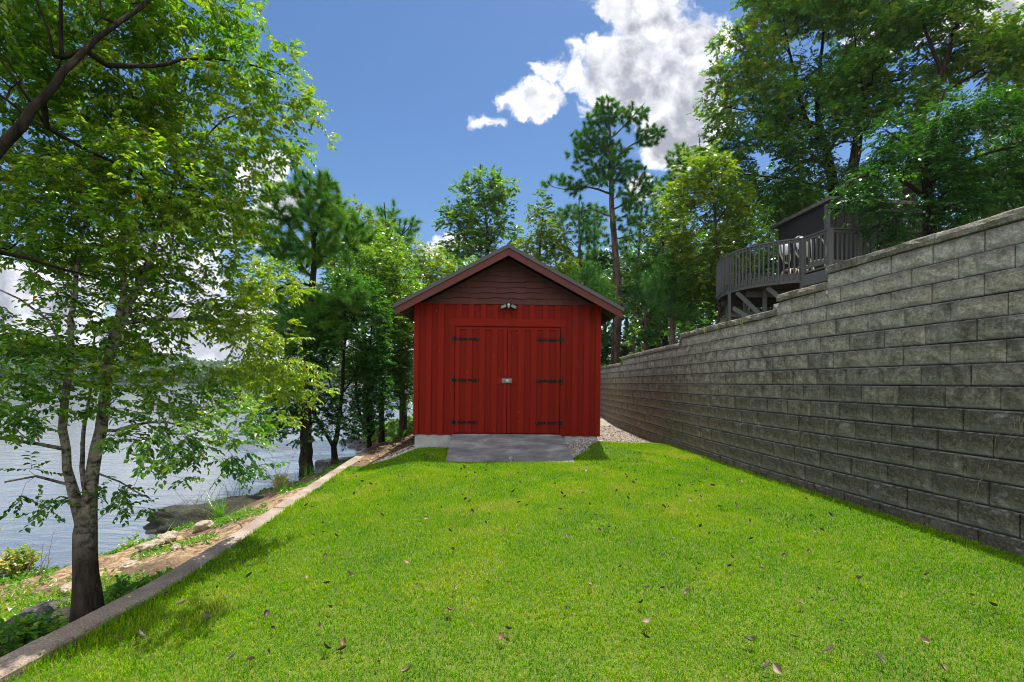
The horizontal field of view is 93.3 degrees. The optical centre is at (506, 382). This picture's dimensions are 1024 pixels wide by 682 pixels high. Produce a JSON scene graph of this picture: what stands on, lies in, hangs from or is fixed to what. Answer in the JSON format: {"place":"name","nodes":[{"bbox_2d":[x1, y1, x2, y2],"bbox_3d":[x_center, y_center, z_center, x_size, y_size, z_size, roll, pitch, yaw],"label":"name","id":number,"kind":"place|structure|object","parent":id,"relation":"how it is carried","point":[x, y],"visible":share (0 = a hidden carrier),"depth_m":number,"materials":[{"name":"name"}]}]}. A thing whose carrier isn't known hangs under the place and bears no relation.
{"place":"outdoors","nodes":[
{"label":"outdoors","id":0,"kind":"place"},
{"bbox_2d":[0,383,412,576],"bbox_3d":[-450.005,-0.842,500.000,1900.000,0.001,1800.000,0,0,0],"label":"lake water","id":1,"kind":"structure","parent":0,"point":[110,535],"depth_m":11.95,"materials":[{"name":"grey liquid"}]},
{"bbox_2d":[0,380,1023,681],"bbox_3d":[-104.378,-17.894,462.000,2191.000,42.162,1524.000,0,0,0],"label":"ground","id":2,"kind":"structure","parent":0,"point":[152,564],"depth_m":3.06,"materials":[{"name":"green plant"}]},
{"bbox_2d":[0,638,21,653],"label":"rock","id":3,"kind":"object","parent":2,"relation":"on","point":[4,650],"visible":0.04,"depth_m":3.05,"materials":[{"name":"grey stone"}]},
{"bbox_2d":[5,612,27,626],"bbox_3d":[-3.600,1.805,3.606,0.208,0.166,0.229,0,0,0],"label":"rock","id":4,"kind":"object","parent":2,"relation":"on","point":[22,614],"visible":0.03,"depth_m":3.58,"materials":[{"name":"grey stone"}]},
{"bbox_2d":[0,543,45,575],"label":"bush","id":5,"kind":"object","parent":2,"relation":"on","point":[8,565],"visible":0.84,"depth_m":5.55,"materials":[{"name":"green plant"}]},
{"bbox_2d":[0,610,68,656],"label":"bush","id":6,"kind":"object","parent":2,"relation":"on","point":[26,633],"visible":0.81,"depth_m":2.98,"materials":[{"name":"green plant"}]},
{"bbox_2d":[14,531,54,576],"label":"dry stalks","id":7,"kind":"object","parent":2,"relation":"on","point":[38,560],"visible":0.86,"depth_m":5.48,"materials":[{"name":"brown plant"}]},
{"bbox_2d":[22,611,52,626],"bbox_3d":[-3.312,1.699,3.450,0.263,0.150,0.190,0,0,0],"label":"rock","id":8,"kind":"object","parent":2,"relation":"on","point":[40,612],"visible":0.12,"depth_m":3.42,"materials":[{"name":"grey stone"}]},
{"bbox_2d":[21,605,58,613],"bbox_3d":[-3.653,1.834,3.753,0.269,0.174,0.250,0,0,-30],"label":"rock","id":9,"kind":"object","parent":2,"relation":"on","point":[34,609],"visible":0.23,"depth_m":3.76,"materials":[{"name":"grey stone"}]},
{"bbox_2d":[35,599,69,606],"bbox_3d":[-3.678,1.838,3.902,0.238,0.171,0.249,0,0,11],"label":"rock","id":10,"kind":"object","parent":2,"relation":"on","point":[53,603],"visible":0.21,"depth_m":3.87,"materials":[{"name":"grey stone"}]},
{"bbox_2d":[51,607,69,621],"bbox_3d":[-3.233,1.703,3.496,0.202,0.129,0.185,0,0,0],"label":"rock","id":11,"kind":"object","parent":2,"relation":"on","point":[65,611],"visible":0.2,"depth_m":3.48,"materials":[{"name":"grey stone"}]},
{"bbox_2d":[58,582,71,595],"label":"rock","id":12,"kind":"object","parent":2,"relation":"on","point":[67,587],"visible":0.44,"depth_m":4.26,"materials":[{"name":"beige stone"}]},
{"bbox_2d":[103,574,146,601],"bbox_3d":[-3.145,1.730,3.950,0.392,0.334,0.350,0,0,0],"label":"bush","id":13,"kind":"object","parent":2,"relation":"on","point":[118,585],"visible":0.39,"depth_m":3.93,"materials":[{"name":"green plant"}]},
{"bbox_2d":[118,560,141,570],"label":"rock","id":14,"kind":"object","parent":2,"relation":"on","point":[128,564],"visible":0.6,"depth_m":4.95,"materials":[{"name":"beige stone"}]},
{"bbox_2d":[117,532,146,547],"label":"bush","id":15,"kind":"object","parent":2,"relation":"on","point":[130,540],"visible":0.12,"depth_m":6.57,"materials":[{"name":"green plant"}]},
{"bbox_2d":[135,539,164,551],"bbox_3d":[-4.137,1.898,5.603,0.235,0.146,0.223,0,0,0],"label":"rock","id":16,"kind":"object","parent":2,"relation":"on","point":[147,545],"visible":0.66,"depth_m":5.56,"materials":[{"name":"beige stone"}]},
{"bbox_2d":[0,0,301,320],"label":"leaning tree","id":17,"kind":"object","parent":2,"relation":"on","point":[16,36],"visible":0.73,"depth_m":3.63,"materials":[{"name":"green plant"}]},
{"bbox_2d":[156,530,178,542],"bbox_3d":[-4.115,1.890,5.900,0.247,0.165,0.254,0,0,30],"label":"rock","id":18,"kind":"object","parent":2,"relation":"on","point":[168,536],"visible":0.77,"depth_m":5.83,"materials":[{"name":"beige stone"}]},
{"bbox_2d":[0,8,341,622],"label":"shore tree","id":19,"kind":"object","parent":2,"relation":"on","point":[87,596],"visible":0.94,"depth_m":3.64,"materials":[{"name":"green plant"}]},
{"bbox_2d":[169,543,181,550],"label":"rock","id":20,"kind":"object","parent":2,"relation":"on","point":[175,546],"visible":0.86,"depth_m":5.18,"materials":[{"name":"beige stone"}]},
{"bbox_2d":[0,456,354,653],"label":"bank weeds","id":21,"kind":"object","parent":2,"relation":"on","point":[31,600],"visible":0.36,"depth_m":4.80,"materials":[{"name":"green plant"}]},
{"bbox_2d":[176,599,184,604],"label":"dry leaf","id":22,"kind":"object","parent":2,"relation":"on","point":[180,602],"visible":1,"depth_m":3.28,"materials":[{"name":"plant"}]},
{"bbox_2d":[0,443,377,681],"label":"concrete kerb","id":23,"kind":"structure","parent":2,"relation":"on","point":[16,661],"depth_m":3.33,"materials":[{"name":"grey concrete"}]},
{"bbox_2d":[176,476,222,512],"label":"dry stalks","id":24,"kind":"object","parent":2,"relation":"on","point":[202,495],"visible":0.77,"depth_m":7.64,"materials":[{"name":"grey plant"}]},
{"bbox_2d":[143,495,262,533],"bbox_3d":[-4.705,2.235,8.003,2.201,0.598,1.308,0,0,-37],"label":"boulder","id":25,"kind":"object","parent":2,"relation":"on","point":[172,514],"visible":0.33,"depth_m":7.52,"materials":[{"name":"grey stone"}]},
{"bbox_2d":[194,520,214,531],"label":"rock","id":26,"kind":"object","parent":2,"relation":"on","point":[202,525],"visible":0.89,"depth_m":6.21,"materials":[{"name":"beige stone"}]},
{"bbox_2d":[0,337,413,383],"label":"shore wood","id":27,"kind":"object","parent":2,"relation":"on","point":[219,364],"visible":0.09,"depth_m":381.84,"materials":[{"name":"green plant"}]},
{"bbox_2d":[201,491,230,518],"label":"grass clump","id":28,"kind":"object","parent":2,"relation":"on","point":[218,513],"visible":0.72,"depth_m":6.88,"materials":[{"name":"green plant"}]},
{"bbox_2d":[219,478,242,499],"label":"dry stalks","id":29,"kind":"object","parent":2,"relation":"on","point":[233,488],"visible":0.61,"depth_m":8.19,"materials":[{"name":"grey plant"}]},
{"bbox_2d":[232,504,253,517],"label":"grass clump","id":30,"kind":"object","parent":2,"relation":"on","point":[245,511],"visible":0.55,"depth_m":6.64,"materials":[{"name":"green plant"}]},
{"bbox_2d":[264,610,269,616],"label":"dry leaf","id":31,"kind":"object","parent":2,"relation":"on","point":[266,613],"visible":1,"depth_m":2.97,"materials":[{"name":"plant"}]},
{"bbox_2d":[271,472,290,490],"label":"bush","id":32,"kind":"object","parent":2,"relation":"on","point":[278,479],"visible":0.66,"depth_m":9.15,"materials":[{"name":"plant"}]},
{"bbox_2d":[267,450,294,483],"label":"dry stalks","id":33,"kind":"object","parent":2,"relation":"on","point":[276,467],"visible":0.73,"depth_m":9.24,"materials":[{"name":"beige plant"}]},
{"bbox_2d":[268,478,299,491],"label":"grass clump","id":34,"kind":"object","parent":2,"relation":"on","point":[282,483],"visible":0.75,"depth_m":8.78,"materials":[{"name":"green plant"}]},
{"bbox_2d":[229,166,377,480],"bbox_3d":[-4.236,-1.218,10.261,3.042,6.855,1.518,0,0,0],"label":"pine tree","id":35,"kind":"object","parent":2,"relation":"on","point":[334,214],"visible":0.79,"depth_m":10.09,"materials":[{"name":"green plant"}]},
{"bbox_2d":[293,462,321,478],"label":"grass clump","id":36,"kind":"object","parent":2,"relation":"on","point":[306,474],"visible":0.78,"depth_m":9.85,"materials":[{"name":"green plant"}]},
{"bbox_2d":[239,261,399,464],"bbox_3d":[-4.048,-0.366,10.838,3.369,4.875,2.070,0,0,-18],"label":"forked tree","id":37,"kind":"object","parent":2,"relation":"on","point":[374,360],"visible":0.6,"depth_m":10.74,"materials":[{"name":"green plant"}]},
{"bbox_2d":[315,457,344,470],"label":"grass clump","id":38,"kind":"object","parent":2,"relation":"on","point":[329,464],"visible":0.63,"depth_m":10.54,"materials":[{"name":"green plant"}]},
{"bbox_2d":[315,456,353,466],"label":"concrete slab","id":39,"kind":"structure","parent":2,"relation":"on","point":[320,462],"depth_m":13.19,"materials":[{"name":"grey concrete"}]},
{"bbox_2d":[242,193,459,431],"bbox_3d":[-5.994,-2.639,19.270,8.449,10.035,3.683,0,0,0],"label":"broadleaf tree","id":40,"kind":"object","parent":2,"relation":"on","point":[424,263],"visible":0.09,"depth_m":18.96,"materials":[{"name":"green plant"}]},
{"bbox_2d":[354,443,366,449],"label":"rock","id":41,"kind":"object","parent":2,"relation":"on","point":[360,446],"visible":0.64,"depth_m":16.45,"materials":[{"name":"grey stone"}]},
{"bbox_2d":[309,233,424,447],"bbox_3d":[-3.689,-0.975,12.770,3.221,6.007,2.619,0,0,0],"label":"leaning stem tree","id":42,"kind":"object","parent":2,"relation":"on","point":[399,261],"visible":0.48,"depth_m":12.62,"materials":[{"name":"green plant"}]},
{"bbox_2d":[341,198,423,436],"bbox_3d":[-4.482,-2.244,16.933,3.283,8.608,2.076,0,0,0],"label":"pine tree","id":43,"kind":"object","parent":2,"relation":"on","point":[381,213],"visible":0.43,"depth_m":16.88,"materials":[{"name":"green plant"}]},
{"bbox_2d":[353,217,426,442],"bbox_3d":[-3.386,-1.267,14.149,2.677,6.841,2.548,0,0,0],"label":"straight tree","id":44,"kind":"object","parent":2,"relation":"on","point":[381,436],"visible":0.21,"depth_m":13.91,"materials":[{"name":"green plant"}]},
{"bbox_2d":[400,664,411,671],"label":"dry leaf","id":45,"kind":"object","parent":2,"relation":"on","point":[406,669],"visible":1,"depth_m":2.23,"materials":[{"name":"beige plant"}]},
{"bbox_2d":[393,248,479,326],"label":"broadleaf tree","id":46,"kind":"object","parent":2,"relation":"on","point":[458,262],"visible":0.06,"depth_m":20.52,"materials":[{"name":"green plant"}]},
{"bbox_2d":[289,421,646,482],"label":"leaf litter","id":47,"kind":"object","parent":2,"relation":"on","point":[392,446],"visible":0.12,"depth_m":11.27,"materials":[{"name":"brown plant"}]},
{"bbox_2d":[431,163,531,270],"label":"broadleaf tree","id":48,"kind":"object","parent":2,"relation":"on","point":[487,239],"visible":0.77,"depth_m":26.38,"materials":[{"name":"green plant"}]},
{"bbox_2d":[498,632,503,639],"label":"dry leaf","id":49,"kind":"object","parent":2,"relation":"on","point":[500,636],"visible":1,"depth_m":2.52,"materials":[{"name":"brown plant"}]},
{"bbox_2d":[393,244,623,448],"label":"shed","id":50,"kind":"structure","parent":2,"relation":"on","point":[507,338],"depth_m":9.43,"materials":[{"name":"wood"}]},
{"bbox_2d":[451,327,511,432],"bbox_3d":[-0.477,-0.052,9.401,1.166,2.054,0.102,1,0,0],"label":"door","id":51,"kind":"structure","parent":50,"relation":"in","point":[480,380],"depth_m":9.41,"materials":[{"name":"red paint"}]},
{"bbox_2d":[507,328,562,433],"bbox_3d":[0.554,-0.040,9.424,1.074,2.054,0.057,1,0,0],"label":"door","id":52,"kind":"structure","parent":50,"relation":"in","point":[533,368],"depth_m":9.41,"materials":[{"name":"red paint"}]},
{"bbox_2d":[446,434,573,462],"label":"concrete ramp","id":53,"kind":"structure","parent":2,"relation":"on","point":[496,448],"depth_m":8.67,"materials":[{"name":"grey concrete"}]},
{"bbox_2d":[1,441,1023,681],"bbox_3d":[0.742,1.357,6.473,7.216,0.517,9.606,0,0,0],"label":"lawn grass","id":54,"kind":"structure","parent":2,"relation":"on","point":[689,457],"depth_m":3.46,"materials":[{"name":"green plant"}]},
{"bbox_2d":[361,343,676,444],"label":"wood undergrowth","id":55,"kind":"object","parent":2,"relation":"on","point":[392,434],"depth_m":18.05,"materials":[{"name":"green plant"}]},
{"bbox_2d":[510,188,583,282],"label":"broadleaf tree","id":56,"kind":"object","parent":2,"relation":"on","point":[543,233],"visible":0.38,"depth_m":22.68,"materials":[{"name":"green plant"}]},
{"bbox_2d":[551,197,610,285],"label":"pine tree","id":57,"kind":"object","parent":2,"relation":"on","point":[585,230],"visible":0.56,"depth_m":30.85,"materials":[{"name":"green plant"}]},
{"bbox_2d":[575,201,608,271],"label":"pine tree","id":58,"kind":"object","parent":2,"relation":"on","point":[595,250],"visible":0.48,"depth_m":35.84,"materials":[{"name":"green plant"}]},
{"bbox_2d":[566,259,620,301],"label":"pine tree","id":59,"kind":"object","parent":2,"relation":"on","point":[592,283],"visible":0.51,"depth_m":19.77,"materials":[{"name":"green plant"}]},
{"bbox_2d":[583,247,612,291],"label":"forest tree","id":60,"kind":"object","parent":2,"relation":"on","point":[605,272],"visible":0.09,"depth_m":39.97,"materials":[{"name":"green plant"}]},
{"bbox_2d":[539,93,666,364],"bbox_3d":[4.699,-7.407,23.933,6.666,13.922,2.513,0,0,-8],"label":"tall pine tree","id":61,"kind":"object","parent":2,"relation":"on","point":[589,147],"visible":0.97,"depth_m":23.82,"materials":[{"name":"green plant"}]},
{"bbox_2d":[599,276,611,339],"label":"forest tree","id":62,"kind":"object","parent":2,"relation":"on","point":[604,330],"visible":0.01,"depth_m":43.86,"materials":[{"name":"green plant"}]},
{"bbox_2d":[598,278,634,363],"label":"tree","id":63,"kind":"object","parent":2,"relation":"on","point":[623,313],"visible":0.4,"depth_m":21.96,"materials":[{"name":"green plant"}]},
{"bbox_2d":[608,231,646,332],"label":"forest tree","id":64,"kind":"object","parent":2,"relation":"on","point":[631,244],"visible":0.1,"depth_m":41.87,"materials":[{"name":"green plant"}]},
{"bbox_2d":[607,325,661,364],"bbox_3d":[6.893,-1.774,25.120,2.882,2.921,2.801,0,0,33],"label":"shrub","id":65,"kind":"object","parent":2,"relation":"on","point":[649,345],"visible":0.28,"depth_m":24.87,"materials":[{"name":"green plant"}]},
{"bbox_2d":[618,198,665,353],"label":"pine tree","id":66,"kind":"object","parent":2,"relation":"on","point":[622,242],"visible":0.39,"depth_m":29.91,"materials":[{"name":"green plant"}]},
{"bbox_2d":[621,270,662,346],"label":"forest tree","id":67,"kind":"object","parent":2,"relation":"on","point":[639,319],"visible":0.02,"depth_m":37.88,"materials":[{"name":"green plant"}]},
{"bbox_2d":[623,270,664,350],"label":"tree","id":68,"kind":"object","parent":2,"relation":"on","point":[645,333],"visible":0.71,"depth_m":21.95,"materials":[{"name":"green plant"}]},
{"bbox_2d":[642,617,650,622],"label":"dry leaf","id":69,"kind":"object","parent":2,"relation":"on","point":[646,620],"visible":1,"depth_m":2.70,"materials":[{"name":"beige plant"}]},
{"bbox_2d":[618,180,717,346],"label":"broadleaf tree","id":70,"kind":"object","parent":2,"relation":"on","point":[652,229],"visible":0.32,"depth_m":22.84,"materials":[{"name":"green plant"}]},
{"bbox_2d":[640,244,699,344],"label":"broadleaf tree","id":71,"kind":"object","parent":2,"relation":"on","point":[658,289],"visible":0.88,"depth_m":17.77,"materials":[{"name":"green plant"}]},
{"bbox_2d":[648,141,714,338],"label":"pine tree","id":72,"kind":"object","parent":2,"relation":"on","point":[669,161],"visible":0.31,"depth_m":26.79,"materials":[{"name":"green plant"}]},
{"bbox_2d":[663,306,716,342],"bbox_3d":[7.769,-1.859,18.981,3.063,2.387,2.183,0,0,0],"label":"shrub","id":73,"kind":"object","parent":2,"relation":"on","point":[706,320],"visible":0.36,"depth_m":18.97,"materials":[{"name":"green plant"}]},
{"bbox_2d":[680,230,710,331],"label":"forest tree","id":74,"kind":"object","parent":2,"relation":"on","point":[699,245],"visible":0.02,"depth_m":33.89,"materials":[{"name":"green plant"}]},
{"bbox_2d":[645,138,768,324],"bbox_3d":[7.311,-4.597,17.572,4.483,7.727,2.815,0,0,-14],"label":"broadleaf tree","id":75,"kind":"object","parent":2,"relation":"on","point":[703,163],"visible":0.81,"depth_m":17.27,"materials":[{"name":"green plant"}]},
{"bbox_2d":[731,252,762,308],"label":"forest tree","id":76,"kind":"object","parent":2,"relation":"on","point":[756,270],"visible":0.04,"depth_m":35.02,"materials":[{"name":"green plant"}]},
{"bbox_2d":[723,268,772,317],"bbox_3d":[10.176,-2.688,19.371,3.428,3.738,2.218,0,0,0],"label":"shrub","id":77,"kind":"object","parent":2,"relation":"on","point":[771,307],"visible":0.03,"depth_m":19.36,"materials":[{"name":"green plant"}]},
{"bbox_2d":[721,234,777,311],"bbox_3d":[10.366,-3.473,20.096,3.172,5.330,2.252,0,0,0],"label":"shrub","id":78,"kind":"object","parent":2,"relation":"on","point":[766,255],"visible":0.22,"depth_m":19.86,"materials":[{"name":"green plant"}]},
{"bbox_2d":[744,636,755,640],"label":"dry leaf","id":79,"kind":"object","parent":2,"relation":"on","point":[750,638],"visible":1,"depth_m":2.52,"materials":[{"name":"brown plant"}]},
{"bbox_2d":[761,659,769,667],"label":"dry leaf","id":80,"kind":"object","parent":2,"relation":"on","point":[766,664],"visible":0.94,"depth_m":2.30,"materials":[{"name":"grey plant"}]},
{"bbox_2d":[741,195,811,243],"bbox_3d":[11.892,-4.638,20.936,3.287,7.441,2.798,0,0,34],"label":"shrub","id":81,"kind":"object","parent":2,"relation":"on","point":[766,225],"visible":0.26,"depth_m":20.99,"materials":[{"name":"green plant"}]},
{"bbox_2d":[773,662,781,673],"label":"dry leaf","id":82,"kind":"object","parent":2,"relation":"on","point":[777,668],"visible":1,"depth_m":2.28,"materials":[{"name":"beige plant"}]},
{"bbox_2d":[548,129,1023,365],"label":"background wood","id":83,"kind":"object","parent":2,"relation":"on","point":[606,343],"visible":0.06,"depth_m":34.16,"materials":[{"name":"green plant"}]},
{"bbox_2d":[686,0,893,226],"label":"oak tree","id":84,"kind":"object","parent":2,"relation":"on","point":[792,16],"visible":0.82,"depth_m":19.46,"materials":[{"name":"green plant"}]},
{"bbox_2d":[600,206,1023,556],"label":"retaining wall","id":85,"kind":"structure","parent":2,"relation":"on","point":[932,325],"depth_m":5.23,"materials":[{"name":"stone"}]},
{"bbox_2d":[970,457,993,504],"bbox_3d":[4.069,0.849,4.154,0.051,0.432,0.203,0,0,-24],"label":"dry vine","id":86,"kind":"object","parent":85,"relation":"attached to","point":[980,480],"visible":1,"depth_m":4.15,"materials":[{"name":"grey plant"}]},
{"bbox_2d":[990,399,1023,459],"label":"dry vine","id":87,"kind":"object","parent":85,"relation":"attached to","point":[1009,435],"visible":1,"depth_m":3.99,"materials":[{"name":"grey plant"}]},
{"bbox_2d":[716,227,922,322],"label":"wooden deck","id":88,"kind":"structure","parent":2,"relation":"on","point":[763,291],"depth_m":13.76,"materials":[{"name":"grey wood"}]},
{"bbox_2d":[779,244,798,273],"bbox_3d":[8.670,-3.719,14.839,0.371,1.405,0.608,0,0,-9],"label":"hoop chair","id":89,"kind":"object","parent":88,"relation":"on","point":[786,254],"visible":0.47,"depth_m":14.93,"materials":[{"name":"wicker"}]},
{"bbox_2d":[793,236,813,272],"bbox_3d":[8.891,-3.747,14.457,0.433,1.464,0.608,0,0,6],"label":"hoop chair","id":90,"kind":"object","parent":88,"relation":"on","point":[797,246],"visible":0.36,"depth_m":14.58,"materials":[{"name":"wicker"}]},
{"bbox_2d":[806,237,825,270],"bbox_3d":[8.923,-3.652,13.829,0.539,1.276,0.641,0,0,17],"label":"hoop chair","id":91,"kind":"object","parent":88,"relation":"on","point":[811,255],"visible":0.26,"depth_m":14.02,"materials":[{"name":"wicker"}]},
{"bbox_2d":[823,645,833,650],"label":"dry leaf","id":92,"kind":"object","parent":2,"relation":"on","point":[829,647],"visible":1,"depth_m":2.44,"materials":[{"name":"plant"}]},
{"bbox_2d":[770,196,953,274],"bbox_3d":[12.225,-3.595,17.175,4.689,4.960,3.473,0,0,-7],"label":"cabin","id":93,"kind":"object","parent":2,"relation":"on","point":[809,220],"visible":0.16,"depth_m":15.87,"materials":[{"name":"grey wood"}]},
{"bbox_2d":[875,652,885,663],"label":"dry leaf","id":94,"kind":"object","parent":2,"relation":"on","point":[880,656],"visible":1,"depth_m":2.36,"materials":[{"name":"grey plant"}]},
{"bbox_2d":[806,0,972,195],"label":"oak tree","id":95,"kind":"object","parent":2,"relation":"on","point":[886,90],"visible":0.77,"depth_m":17.53,"materials":[{"name":"green plant"}]},
{"bbox_2d":[823,70,1023,250],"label":"hickory tree","id":96,"kind":"object","parent":2,"relation":"on","point":[973,188],"visible":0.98,"depth_m":12.00,"materials":[{"name":"green plant"}]},
{"bbox_2d":[920,635,929,642],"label":"dry leaf","id":97,"kind":"object","parent":2,"relation":"on","point":[925,639],"visible":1,"depth_m":2.53,"materials":[{"name":"brown plant"}]},
{"bbox_2d":[871,0,1023,200],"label":"oak tree","id":98,"kind":"object","parent":2,"relation":"on","point":[987,43],"visible":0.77,"depth_m":16.21,"materials":[{"name":"green plant"}]},
{"bbox_2d":[938,206,1001,230],"bbox_3d":[13.137,-3.082,13.451,1.931,3.718,1.644,0,0,26],"label":"shrub","id":99,"kind":"object","parent":2,"relation":"on","point":[964,223],"visible":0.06,"depth_m":13.59,"materials":[{"name":"green plant"}]},
{"bbox_2d":[0,0,1023,365],"label":"sky","id":100,"kind":"structure","parent":0,"point":[421,93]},
{"bbox_2d":[372,425,655,463],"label":"path gravel","id":101,"kind":"structure","parent":0,"point":[623,433],"depth_m":11.86,"materials":[{"name":"grey gravel"}]}
]}

